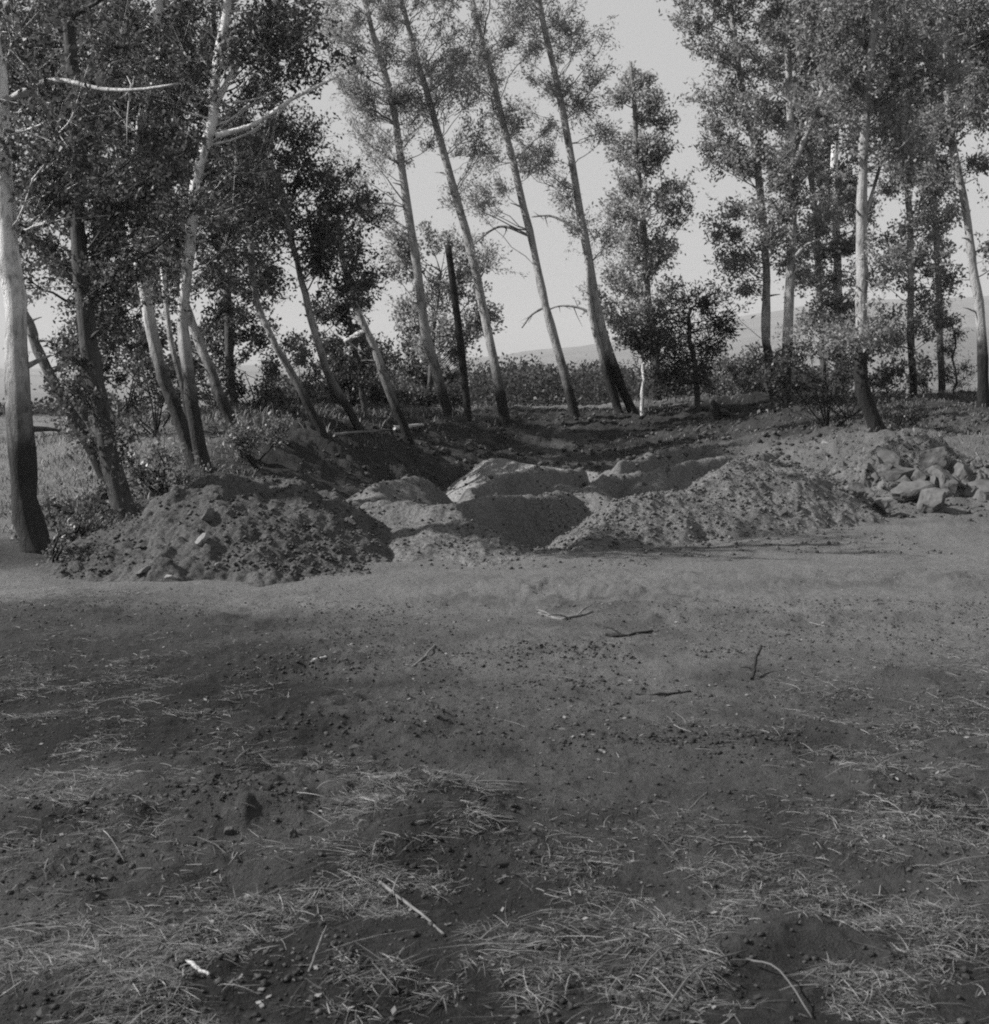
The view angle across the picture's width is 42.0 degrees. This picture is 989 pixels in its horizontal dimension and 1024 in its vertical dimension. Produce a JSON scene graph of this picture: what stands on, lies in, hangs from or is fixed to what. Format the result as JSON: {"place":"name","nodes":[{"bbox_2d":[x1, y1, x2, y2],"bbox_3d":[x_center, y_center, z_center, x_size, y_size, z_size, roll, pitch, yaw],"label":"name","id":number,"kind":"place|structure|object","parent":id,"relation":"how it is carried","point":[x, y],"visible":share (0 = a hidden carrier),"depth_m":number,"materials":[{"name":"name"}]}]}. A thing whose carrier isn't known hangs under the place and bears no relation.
{"place":"outdoors","nodes":[
{"label":"outdoors","id":0,"kind":"place"},
{"bbox_2d":[0,327,988,1023],"bbox_3d":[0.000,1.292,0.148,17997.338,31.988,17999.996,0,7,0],"label":"ground","id":1,"kind":"structure","parent":0,"point":[740,581],"depth_m":5.09,"materials":[{"name":"soil"}]},
{"bbox_2d":[0,0,57,225],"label":"poplar tree","id":2,"kind":"object","parent":1,"relation":"on","point":[19,116],"visible":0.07,"depth_m":22.22,"materials":[{"name":"grey plant"}]},
{"bbox_2d":[36,516,85,564],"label":"weed clump","id":3,"kind":"object","parent":1,"relation":"on","point":[59,549],"visible":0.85,"depth_m":9.57,"materials":[{"name":"grey plant"}]},
{"bbox_2d":[2,140,122,490],"bbox_3d":[-4.747,-2.064,13.419,1.702,3.989,1.190,0,7,0],"label":"poplar tree","id":4,"kind":"object","parent":1,"relation":"on","point":[39,352],"visible":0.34,"depth_m":13.45,"materials":[{"name":"grey plant"}]},
{"bbox_2d":[4,473,142,542],"bbox_3d":[-3.458,0.086,10.748,1.155,0.828,0.791,-3,7,-24],"label":"shrub","id":5,"kind":"object","parent":1,"relation":"on","point":[84,528],"visible":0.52,"depth_m":10.68,"materials":[{"name":"grey plant"}]},
{"bbox_2d":[0,0,178,553],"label":"poplar tree","id":6,"kind":"object","parent":1,"relation":"on","point":[29,523],"visible":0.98,"depth_m":9.78,"materials":[{"name":"white plant"}]},
{"bbox_2d":[39,468,144,521],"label":"shrub","id":7,"kind":"object","parent":1,"relation":"on","point":[99,489],"visible":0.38,"depth_m":11.99,"materials":[{"name":"grey plant"}]},
{"bbox_2d":[0,0,215,428],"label":"poplar tree","id":8,"kind":"object","parent":1,"relation":"on","point":[16,81],"visible":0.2,"depth_m":18.41,"materials":[{"name":"grey plant"}]},
{"bbox_2d":[44,260,177,432],"bbox_3d":[-5.868,-2.359,19.997,2.045,2.969,1.384,0,7,0],"label":"shrub","id":9,"kind":"object","parent":1,"relation":"on","point":[119,379],"visible":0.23,"depth_m":19.87,"materials":[{"name":"grey plant"}]},
{"bbox_2d":[12,0,223,518],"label":"poplar tree","id":10,"kind":"object","parent":1,"relation":"on","point":[107,445],"visible":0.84,"depth_m":11.54,"materials":[{"name":"grey plant"}]},
{"bbox_2d":[23,0,267,468],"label":"poplar tree","id":11,"kind":"object","parent":1,"relation":"on","point":[163,377],"visible":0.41,"depth_m":14.12,"materials":[{"name":"white plant"}]},
{"bbox_2d":[91,426,214,499],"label":"weed clump","id":12,"kind":"object","parent":1,"relation":"on","point":[157,472],"visible":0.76,"depth_m":12.82,"materials":[{"name":"grey plant"}]},
{"bbox_2d":[88,315,228,439],"bbox_3d":[-4.420,-1.694,16.920,1.801,1.792,1.098,-2,7,-18],"label":"shrub","id":13,"kind":"object","parent":1,"relation":"on","point":[147,365],"visible":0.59,"depth_m":16.90,"materials":[{"name":"grey plant"}]},
{"bbox_2d":[88,175,249,462],"bbox_3d":[-3.861,-2.405,15.919,1.763,3.870,1.476,3,7,21],"label":"poplar tree","id":14,"kind":"object","parent":1,"relation":"on","point":[225,408],"visible":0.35,"depth_m":15.85,"materials":[{"name":"white plant"}]},
{"bbox_2d":[185,960,209,975],"bbox_3d":[-0.712,1.093,3.088,0.016,0.018,0.111,-5,8,-39],"label":"stick","id":15,"kind":"object","parent":1,"relation":"on","point":[193,963],"visible":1,"depth_m":3.09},
{"bbox_2d":[36,473,392,586],"bbox_3d":[-1.986,0.066,10.125,2.925,0.725,2.650,0,7,0],"label":"dirt heap","id":16,"kind":"object","parent":1,"relation":"on","point":[182,537],"visible":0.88,"depth_m":9.60,"materials":[{"name":"soil"}]},
{"bbox_2d":[134,565,150,574],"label":"stone","id":17,"kind":"object","parent":16,"relation":"on","point":[145,569],"visible":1,"depth_m":8.94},
{"bbox_2d":[195,533,208,545],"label":"stone","id":18,"kind":"object","parent":16,"relation":"on","point":[201,538],"visible":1,"depth_m":9.30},
{"bbox_2d":[201,508,215,521],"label":"boulder","id":19,"kind":"object","parent":16,"relation":"on","point":[208,515],"visible":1,"depth_m":9.58,"materials":[{"name":"stone"}]},
{"bbox_2d":[241,549,261,562],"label":"boulder","id":20,"kind":"object","parent":16,"relation":"on","point":[254,556],"visible":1,"depth_m":9.19,"materials":[{"name":"stone"}]},
{"bbox_2d":[104,0,344,400],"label":"poplar tree","id":21,"kind":"object","parent":1,"relation":"on","point":[228,336],"visible":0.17,"depth_m":20.24,"materials":[{"name":"grey plant"}]},
{"bbox_2d":[167,289,282,407],"bbox_3d":[-4.526,-2.400,21.448,2.113,2.543,1.354,0,7,0],"label":"shrub","id":22,"kind":"object","parent":1,"relation":"on","point":[242,336],"visible":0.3,"depth_m":21.15,"materials":[{"name":"grey plant"}]},
{"bbox_2d":[224,826,233,834],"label":"dirt clod","id":23,"kind":"object","parent":1,"relation":"on","point":[228,830],"visible":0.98,"depth_m":4.03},
{"bbox_2d":[104,0,376,473],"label":"poplar tree","id":24,"kind":"object","parent":1,"relation":"on","point":[266,52],"visible":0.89,"depth_m":13.74,"materials":[{"name":"white plant"}]},
{"bbox_2d":[200,324,313,413],"bbox_3d":[-3.573,-1.943,19.322,1.861,1.765,1.244,0,7,0],"label":"shrub","id":25,"kind":"object","parent":1,"relation":"on","point":[268,373],"visible":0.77,"depth_m":19.27,"materials":[{"name":"grey plant"}]},
{"bbox_2d":[215,409,299,470],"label":"weed clump","id":26,"kind":"object","parent":1,"relation":"on","point":[244,443],"visible":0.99,"depth_m":15.56,"materials":[{"name":"grey plant"}]},
{"bbox_2d":[193,104,328,438],"bbox_3d":[-3.383,-3.208,17.793,1.814,4.651,1.632,-4,8,-33],"label":"poplar tree","id":27,"kind":"object","parent":1,"relation":"on","point":[256,291],"visible":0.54,"depth_m":17.71,"materials":[{"name":"grey plant"}]},
{"bbox_2d":[250,328,346,405],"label":"shrub","id":28,"kind":"object","parent":1,"relation":"on","point":[302,360],"visible":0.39,"depth_m":23.85,"materials":[{"name":"grey plant"}]},
{"bbox_2d":[223,88,383,433],"bbox_3d":[-2.822,-3.602,19.132,2.434,5.251,1.687,0,7,0],"label":"poplar tree","id":29,"kind":"object","parent":1,"relation":"on","point":[323,225],"visible":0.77,"depth_m":18.88,"materials":[{"name":"grey plant"}]},
{"bbox_2d":[284,274,396,417],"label":"young tree","id":30,"kind":"object","parent":1,"relation":"on","point":[361,375],"visible":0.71,"depth_m":21.79,"materials":[{"name":"grey plant"}]},
{"bbox_2d":[328,800,366,805],"bbox_3d":[-0.474,0.937,4.135,0.016,0.063,0.214,-6,9,-43],"label":"stick","id":31,"kind":"object","parent":1,"relation":"on","point":[341,803],"visible":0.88,"depth_m":4.14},
{"bbox_2d":[298,327,410,406],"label":"shrub","id":32,"kind":"object","parent":1,"relation":"on","point":[375,394],"visible":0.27,"depth_m":24.30,"materials":[{"name":"grey plant"}]},
{"bbox_2d":[307,151,414,444],"bbox_3d":[-2.127,-3.269,20.273,1.722,4.748,1.062,1,7,9],"label":"poplar tree","id":33,"kind":"object","parent":1,"relation":"on","point":[378,360],"visible":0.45,"depth_m":20.25,"materials":[{"name":"grey plant"}]},
{"bbox_2d":[332,429,390,436],"bbox_3d":[-1.949,-1.215,19.548,0.103,0.121,2.981,1,7,11],"label":"fallen log","id":34,"kind":"object","parent":1,"relation":"on","point":[344,433],"visible":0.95,"depth_m":18.80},
{"bbox_2d":[308,925,420,971],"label":"twig","id":35,"kind":"object","parent":1,"relation":"on","point":[312,962],"visible":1,"depth_m":3.10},
{"bbox_2d":[307,0,485,416],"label":"tall thin tree","id":36,"kind":"object","parent":1,"relation":"on","point":[365,100],"visible":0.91,"depth_m":23.05,"materials":[{"name":"grey plant"}]},
{"bbox_2d":[346,476,452,506],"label":"dirt heap","id":37,"kind":"object","parent":1,"relation":"on","point":[407,486],"visible":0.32,"depth_m":14.07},
{"bbox_2d":[347,372,461,409],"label":"shrub","id":38,"kind":"object","parent":1,"relation":"on","point":[412,399],"visible":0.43,"depth_m":25.41,"materials":[{"name":"grey plant"}]},
{"bbox_2d":[392,423,423,429],"bbox_3d":[-1.425,-1.420,21.454,0.109,0.087,0.875,4,8,28],"label":"fallen log","id":39,"kind":"object","parent":1,"relation":"on","point":[395,427],"visible":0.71,"depth_m":21.50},
{"bbox_2d":[377,873,444,933],"bbox_3d":[-0.235,1.055,3.485,0.060,0.041,0.454,-3,7,-22],"label":"stick","id":40,"kind":"object","parent":1,"relation":"on","point":[398,896],"visible":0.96,"depth_m":3.51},
{"bbox_2d":[0,352,846,415],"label":"woodland","id":41,"kind":"object","parent":1,"relation":"on","point":[546,385],"visible":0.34,"depth_m":45.93,"materials":[{"name":"plant"}]},
{"bbox_2d":[383,303,476,408],"bbox_3d":[-1.473,-3.260,27.718,2.181,2.710,1.527,0,7,0],"label":"shrub","id":42,"kind":"object","parent":1,"relation":"on","point":[414,373],"visible":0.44,"depth_m":27.73,"materials":[{"name":"grey plant"}]},
{"bbox_2d":[355,0,526,424],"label":"tall thin tree","id":43,"kind":"object","parent":1,"relation":"on","point":[496,373],"visible":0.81,"depth_m":23.65,"materials":[{"name":"grey plant"}]},
{"bbox_2d":[378,216,506,398],"bbox_3d":[-1.129,-3.866,26.126,2.795,4.234,1.652,0,7,0],"label":"young tree","id":44,"kind":"object","parent":1,"relation":"on","point":[446,332],"visible":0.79,"depth_m":26.05,"materials":[{"name":"grey plant"}]},
{"bbox_2d":[445,245,472,421],"bbox_3d":[-0.637,-3.137,23.293,0.510,3.313,0.139,0,7,0],"label":"wooden pole","id":45,"kind":"object","parent":1,"relation":"on","point":[460,340],"visible":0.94,"depth_m":23.24,"materials":[{"name":"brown wood"}]},
{"bbox_2d":[367,501,572,566],"bbox_3d":[-0.413,0.233,10.496,1.952,0.570,2.191,-6,9,-43],"label":"dirt heap","id":46,"kind":"object","parent":1,"relation":"on","point":[408,512],"visible":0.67,"depth_m":10.22,"materials":[{"name":"soil"}]},
{"bbox_2d":[360,490,585,547],"bbox_3d":[0.189,0.166,13.704,2.384,1.048,5.465,3,7,26],"label":"dirt heap","id":47,"kind":"object","parent":1,"relation":"on","point":[520,527],"visible":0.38,"depth_m":12.55,"materials":[{"name":"soil"}]},
{"bbox_2d":[0,393,988,1023],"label":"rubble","id":48,"kind":"object","parent":1,"relation":"on","point":[418,847],"visible":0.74,"depth_m":6.05,"materials":[{"name":"soil"}]},
{"bbox_2d":[0,549,988,1023],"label":"leaf litter","id":49,"kind":"object","parent":1,"relation":"on","point":[502,829],"visible":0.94,"depth_m":4.22,"materials":[{"name":"plant"}]},
{"bbox_2d":[427,0,579,417],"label":"tall thin tree","id":50,"kind":"object","parent":1,"relation":"on","point":[494,84],"visible":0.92,"depth_m":24.32,"materials":[{"name":"grey plant"}]},
{"bbox_2d":[496,855,540,867],"bbox_3d":[0.067,1.018,3.762,0.158,0.022,0.028,-5,8,-37],"label":"stick","id":51,"kind":"object","parent":1,"relation":"on","point":[504,864],"visible":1,"depth_m":3.73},
{"bbox_2d":[446,458,599,501],"bbox_3d":[0.491,-0.293,18.072,3.775,0.857,2.303,6,9,41],"label":"sand heap","id":52,"kind":"object","parent":1,"relation":"on","point":[496,467],"visible":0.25,"depth_m":18.19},
{"bbox_2d":[457,466,591,502],"bbox_3d":[0.244,-0.041,16.072,2.223,1.040,6.185,2,7,16],"label":"dirt heap","id":53,"kind":"object","parent":1,"relation":"on","point":[523,482],"visible":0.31,"depth_m":15.50,"materials":[{"name":"soil"}]},
{"bbox_2d":[477,0,639,414],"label":"tall thin tree","id":54,"kind":"object","parent":1,"relation":"on","point":[612,374],"visible":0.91,"depth_m":24.91,"materials":[{"name":"grey plant"}]},
{"bbox_2d":[536,604,593,619],"bbox_3d":[0.421,0.608,7.692,0.340,0.084,0.354,0,7,0],"label":"stick","id":55,"kind":"object","parent":1,"relation":"on","point":[547,614],"visible":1,"depth_m":7.66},
{"bbox_2d":[546,483,612,517],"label":"dirt heap","id":56,"kind":"object","parent":1,"relation":"on","point":[592,506],"visible":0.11,"depth_m":13.89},
{"bbox_2d":[573,471,644,498],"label":"dirt heap","id":57,"kind":"object","parent":1,"relation":"on","point":[610,487],"visible":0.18,"depth_m":15.07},
{"bbox_2d":[603,626,653,636],"bbox_3d":[0.756,0.657,7.067,0.318,0.058,0.140,-2,7,-20],"label":"stick","id":58,"kind":"object","parent":1,"relation":"on","point":[618,634],"visible":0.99,"depth_m":7.01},
{"bbox_2d":[573,60,703,400],"bbox_3d":[3.038,-5.852,27.512,2.764,7.512,1.900,0,7,0],"label":"poplar tree","id":59,"kind":"object","parent":1,"relation":"on","point":[646,160],"visible":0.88,"depth_m":27.34,"materials":[{"name":"grey plant"}]},
{"bbox_2d":[607,312,680,415],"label":"tree","id":60,"kind":"object","parent":1,"relation":"on","point":[658,339],"visible":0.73,"depth_m":24.95,"materials":[{"name":"grey plant"}]},
{"bbox_2d":[594,446,704,480],"bbox_3d":[2.003,-0.442,18.412,1.699,0.945,4.230,3,7,25],"label":"dirt heap","id":61,"kind":"object","parent":1,"relation":"on","point":[627,467],"visible":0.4,"depth_m":17.93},
{"bbox_2d":[638,943,682,974],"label":"plant stalk","id":62,"kind":"object","parent":1,"relation":"on","point":[649,959],"visible":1,"depth_m":3.14,"materials":[{"name":"plant"}]},
{"bbox_2d":[636,690,690,694],"bbox_3d":[0.751,0.806,5.711,0.252,0.025,0.033,-1,7,-7],"label":"stick","id":63,"kind":"object","parent":1,"relation":"on","point":[663,693],"visible":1,"depth_m":5.70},
{"bbox_2d":[649,402,687,410],"bbox_3d":[3.483,-2.093,25.667,0.936,0.167,0.094,-4,8,-29],"label":"fallen log","id":64,"kind":"object","parent":1,"relation":"on","point":[665,408],"visible":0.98,"depth_m":25.62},
{"bbox_2d":[612,276,755,411],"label":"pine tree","id":65,"kind":"object","parent":1,"relation":"on","point":[676,374],"visible":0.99,"depth_m":24.91,"materials":[{"name":"plant"}]},
{"bbox_2d":[620,451,784,499],"bbox_3d":[2.321,-0.126,16.388,2.133,1.176,4.792,4,7,28],"label":"dirt heap","id":66,"kind":"object","parent":1,"relation":"on","point":[658,482],"visible":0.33,"depth_m":15.02,"materials":[{"name":"soil"}]},
{"bbox_2d":[658,949,746,1018],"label":"plant stalk","id":67,"kind":"object","parent":1,"relation":"on","point":[675,995],"visible":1,"depth_m":3.02,"materials":[{"name":"plant"}]},
{"bbox_2d":[547,458,889,551],"bbox_3d":[2.112,0.207,11.985,3.512,1.383,3.762,0,7,0],"label":"dirt heap","id":68,"kind":"object","parent":1,"relation":"on","point":[808,495],"visible":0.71,"depth_m":11.24,"materials":[{"name":"soil"}]},
{"bbox_2d":[843,481,866,497],"bbox_3d":[3.406,-0.207,12.179,0.216,0.167,0.185,2,7,20],"label":"boulder","id":69,"kind":"object","parent":68,"relation":"on","point":[859,489],"visible":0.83,"depth_m":12.13,"materials":[{"name":"stone"}]},
{"bbox_2d":[708,400,731,420],"bbox_3d":[4.278,-1.905,24.403,0.487,0.435,0.372,2,7,17],"label":"tree stump","id":70,"kind":"object","parent":1,"relation":"on","point":[716,412],"visible":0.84,"depth_m":24.38,"materials":[{"name":"grey plant"}]},
{"bbox_2d":[656,0,787,404],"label":"tall tree","id":71,"kind":"object","parent":1,"relation":"on","point":[727,60],"visible":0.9,"depth_m":23.93,"materials":[{"name":"grey plant"}]},
{"bbox_2d":[711,340,781,396],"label":"shrub","id":72,"kind":"object","parent":1,"relation":"on","point":[733,368],"visible":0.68,"depth_m":29.63,"materials":[{"name":"grey plant"}]},
{"bbox_2d":[740,645,762,680],"bbox_3d":[1.198,0.702,6.036,0.076,0.126,0.225,3,7,21],"label":"stick","id":73,"kind":"object","parent":1,"relation":"on","point":[753,673],"visible":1,"depth_m":6.01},
{"bbox_2d":[746,958,812,1017],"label":"plant stalk","id":74,"kind":"object","parent":1,"relation":"on","point":[781,972],"visible":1,"depth_m":3.04,"materials":[{"name":"plant"}]},
{"bbox_2d":[703,0,885,393],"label":"tall tree","id":75,"kind":"object","parent":1,"relation":"on","point":[806,87],"visible":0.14,"depth_m":28.12,"materials":[{"name":"grey plant"}]},
{"bbox_2d":[723,0,866,407],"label":"tall tree","id":76,"kind":"object","parent":1,"relation":"on","point":[786,181],"visible":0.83,"depth_m":23.30,"materials":[{"name":"grey plant"}]},
{"bbox_2d":[744,306,930,426],"bbox_3d":[5.152,-2.146,19.378,2.689,1.895,1.286,2,7,18],"label":"shrub","id":77,"kind":"object","parent":1,"relation":"on","point":[842,376],"visible":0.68,"depth_m":19.37,"materials":[{"name":"grey plant"}]},
{"bbox_2d":[786,0,898,394],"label":"tall tree","id":78,"kind":"object","parent":1,"relation":"on","point":[837,247],"visible":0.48,"depth_m":25.39,"materials":[{"name":"grey plant"}]},
{"bbox_2d":[785,340,914,417],"bbox_3d":[6.106,-2.247,21.882,2.269,1.558,1.094,-3,7,-24],"label":"shrub","id":79,"kind":"object","parent":1,"relation":"on","point":[873,380],"visible":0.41,"depth_m":21.83,"materials":[{"name":"grey plant"}]},
{"bbox_2d":[766,0,988,431],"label":"tall tree","id":80,"kind":"object","parent":1,"relation":"on","point":[864,341],"visible":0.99,"depth_m":17.04,"materials":[{"name":"grey plant"}]},
{"bbox_2d":[872,497,893,514],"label":"boulder","id":81,"kind":"object","parent":1,"relation":"on","point":[884,505],"visible":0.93,"depth_m":12.16,"materials":[{"name":"stone"}]},
{"bbox_2d":[878,465,916,482],"bbox_3d":[4.276,-0.357,13.702,0.468,0.287,0.336,2,7,16],"label":"boulder","id":82,"kind":"object","parent":1,"relation":"on","point":[895,473],"visible":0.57,"depth_m":13.59,"materials":[{"name":"stone"}]},
{"bbox_2d":[822,433,988,496],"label":"rubble heap","id":83,"kind":"object","parent":1,"relation":"on","point":[896,447],"visible":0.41,"depth_m":13.95,"materials":[{"name":"stone"}]},
{"bbox_2d":[858,462,871,470],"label":"boulder","id":84,"kind":"object","parent":83,"relation":"on","point":[866,465],"visible":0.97,"depth_m":13.72,"materials":[{"name":"stone"}]},
{"bbox_2d":[880,463,893,469],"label":"boulder","id":85,"kind":"object","parent":83,"relation":"on","point":[887,466],"visible":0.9,"depth_m":13.66,"materials":[{"name":"stone"}]},
{"bbox_2d":[876,447,901,465],"bbox_3d":[4.261,-0.531,13.935,0.343,0.339,0.300,5,8,34],"label":"boulder","id":86,"kind":"object","parent":83,"relation":"on","point":[885,455],"visible":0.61,"depth_m":13.85,"materials":[{"name":"stone"}]},
{"bbox_2d":[918,447,946,469],"bbox_3d":[4.735,-0.536,13.876,0.300,0.352,0.314,4,8,29],"label":"boulder","id":87,"kind":"object","parent":83,"relation":"on","point":[930,457],"visible":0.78,"depth_m":13.74,"materials":[{"name":"stone"}]},
{"bbox_2d":[830,0,986,392],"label":"tall tree","id":88,"kind":"object","parent":1,"relation":"on","point":[893,238],"visible":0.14,"depth_m":28.22,"materials":[{"name":"grey plant"}]},
{"bbox_2d":[877,390,942,428],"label":"weed clump","id":89,"kind":"object","parent":1,"relation":"on","point":[915,416],"visible":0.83,"depth_m":18.15,"materials":[{"name":"grey plant"}]},
{"bbox_2d":[891,479,935,502],"bbox_3d":[4.153,-0.187,12.821,0.439,0.274,0.315,1,7,6],"label":"boulder","id":90,"kind":"object","parent":1,"relation":"on","point":[904,491],"visible":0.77,"depth_m":12.72,"materials":[{"name":"stone"}]},
{"bbox_2d":[857,41,970,396],"bbox_3d":[8.337,-5.678,25.498,2.197,7.351,1.792,3,7,27],"label":"tall tree","id":91,"kind":"object","parent":1,"relation":"on","point":[945,218],"visible":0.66,"depth_m":25.51,"materials":[{"name":"grey plant"}]},
{"bbox_2d":[896,346,937,393],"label":"shrub","id":92,"kind":"object","parent":1,"relation":"on","point":[922,380],"visible":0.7,"depth_m":26.89,"materials":[{"name":"grey plant"}]},
{"bbox_2d":[910,468,930,480],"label":"boulder","id":93,"kind":"object","parent":1,"relation":"on","point":[920,474],"visible":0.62,"depth_m":13.44,"materials":[{"name":"stone"}]},
{"bbox_2d":[866,0,988,407],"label":"tall tree","id":94,"kind":"object","parent":1,"relation":"on","point":[978,16],"visible":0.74,"depth_m":21.83,"materials":[{"name":"grey plant"}]},
{"bbox_2d":[917,487,945,512],"bbox_3d":[4.234,-0.089,12.503,0.267,0.309,0.336,3,7,23],"label":"boulder","id":95,"kind":"object","parent":1,"relation":"on","point":[931,500],"visible":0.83,"depth_m":12.39,"materials":[{"name":"stone"}]},
{"bbox_2d":[925,475,937,487],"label":"boulder","id":96,"kind":"object","parent":1,"relation":"on","point":[932,479],"visible":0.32,"depth_m":13.33,"materials":[{"name":"stone"}]},
{"bbox_2d":[927,465,958,493],"bbox_3d":[4.674,-0.275,13.422,0.225,0.424,0.412,-2,7,-13],"label":"boulder","id":97,"kind":"object","parent":1,"relation":"on","point":[946,479],"visible":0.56,"depth_m":13.27,"materials":[{"name":"stone"}]},
{"bbox_2d":[929,322,976,396],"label":"pine sapling","id":98,"kind":"object","parent":1,"relation":"on","point":[949,368],"visible":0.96,"depth_m":24.79,"materials":[{"name":"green plant"}]},
{"bbox_2d":[947,461,971,482],"bbox_3d":[4.942,-0.379,13.719,0.196,0.323,0.287,-2,7,-20],"label":"boulder","id":99,"kind":"object","parent":1,"relation":"on","point":[960,471],"visible":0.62,"depth_m":13.64,"materials":[{"name":"stone"}]},
{"bbox_2d":[962,486,977,496],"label":"boulder","id":100,"kind":"object","parent":1,"relation":"on","point":[969,491],"visible":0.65,"depth_m":13.38,"materials":[{"name":"stone"}]},
{"bbox_2d":[963,479,988,493],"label":"boulder","id":101,"kind":"object","parent":1,"relation":"on","point":[982,484],"visible":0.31,"depth_m":13.50,"materials":[{"name":"stone"}]},
{"bbox_2d":[972,489,988,500],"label":"boulder","id":102,"kind":"object","parent":1,"relation":"on","point":[979,495],"visible":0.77,"depth_m":13.11,"materials":[{"name":"stone"}]},
{"bbox_2d":[0,562,988,1023],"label":"dry grass","id":103,"kind":"structure","parent":0,"point":[136,948],"depth_m":3.47,"materials":[{"name":"plant"}]},
{"bbox_2d":[0,386,988,532],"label":"grass","id":104,"kind":"structure","parent":0,"point":[212,412],"depth_m":18.98,"materials":[{"name":"plant"}]},
{"bbox_2d":[0,296,988,376],"bbox_3d":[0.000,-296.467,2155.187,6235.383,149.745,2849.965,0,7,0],"label":"hills","id":105,"kind":"structure","parent":0,"point":[747,336],"depth_m":1896.07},
{"bbox_2d":[0,0,988,364],"label":"sky","id":106,"kind":"structure","parent":0,"point":[646,37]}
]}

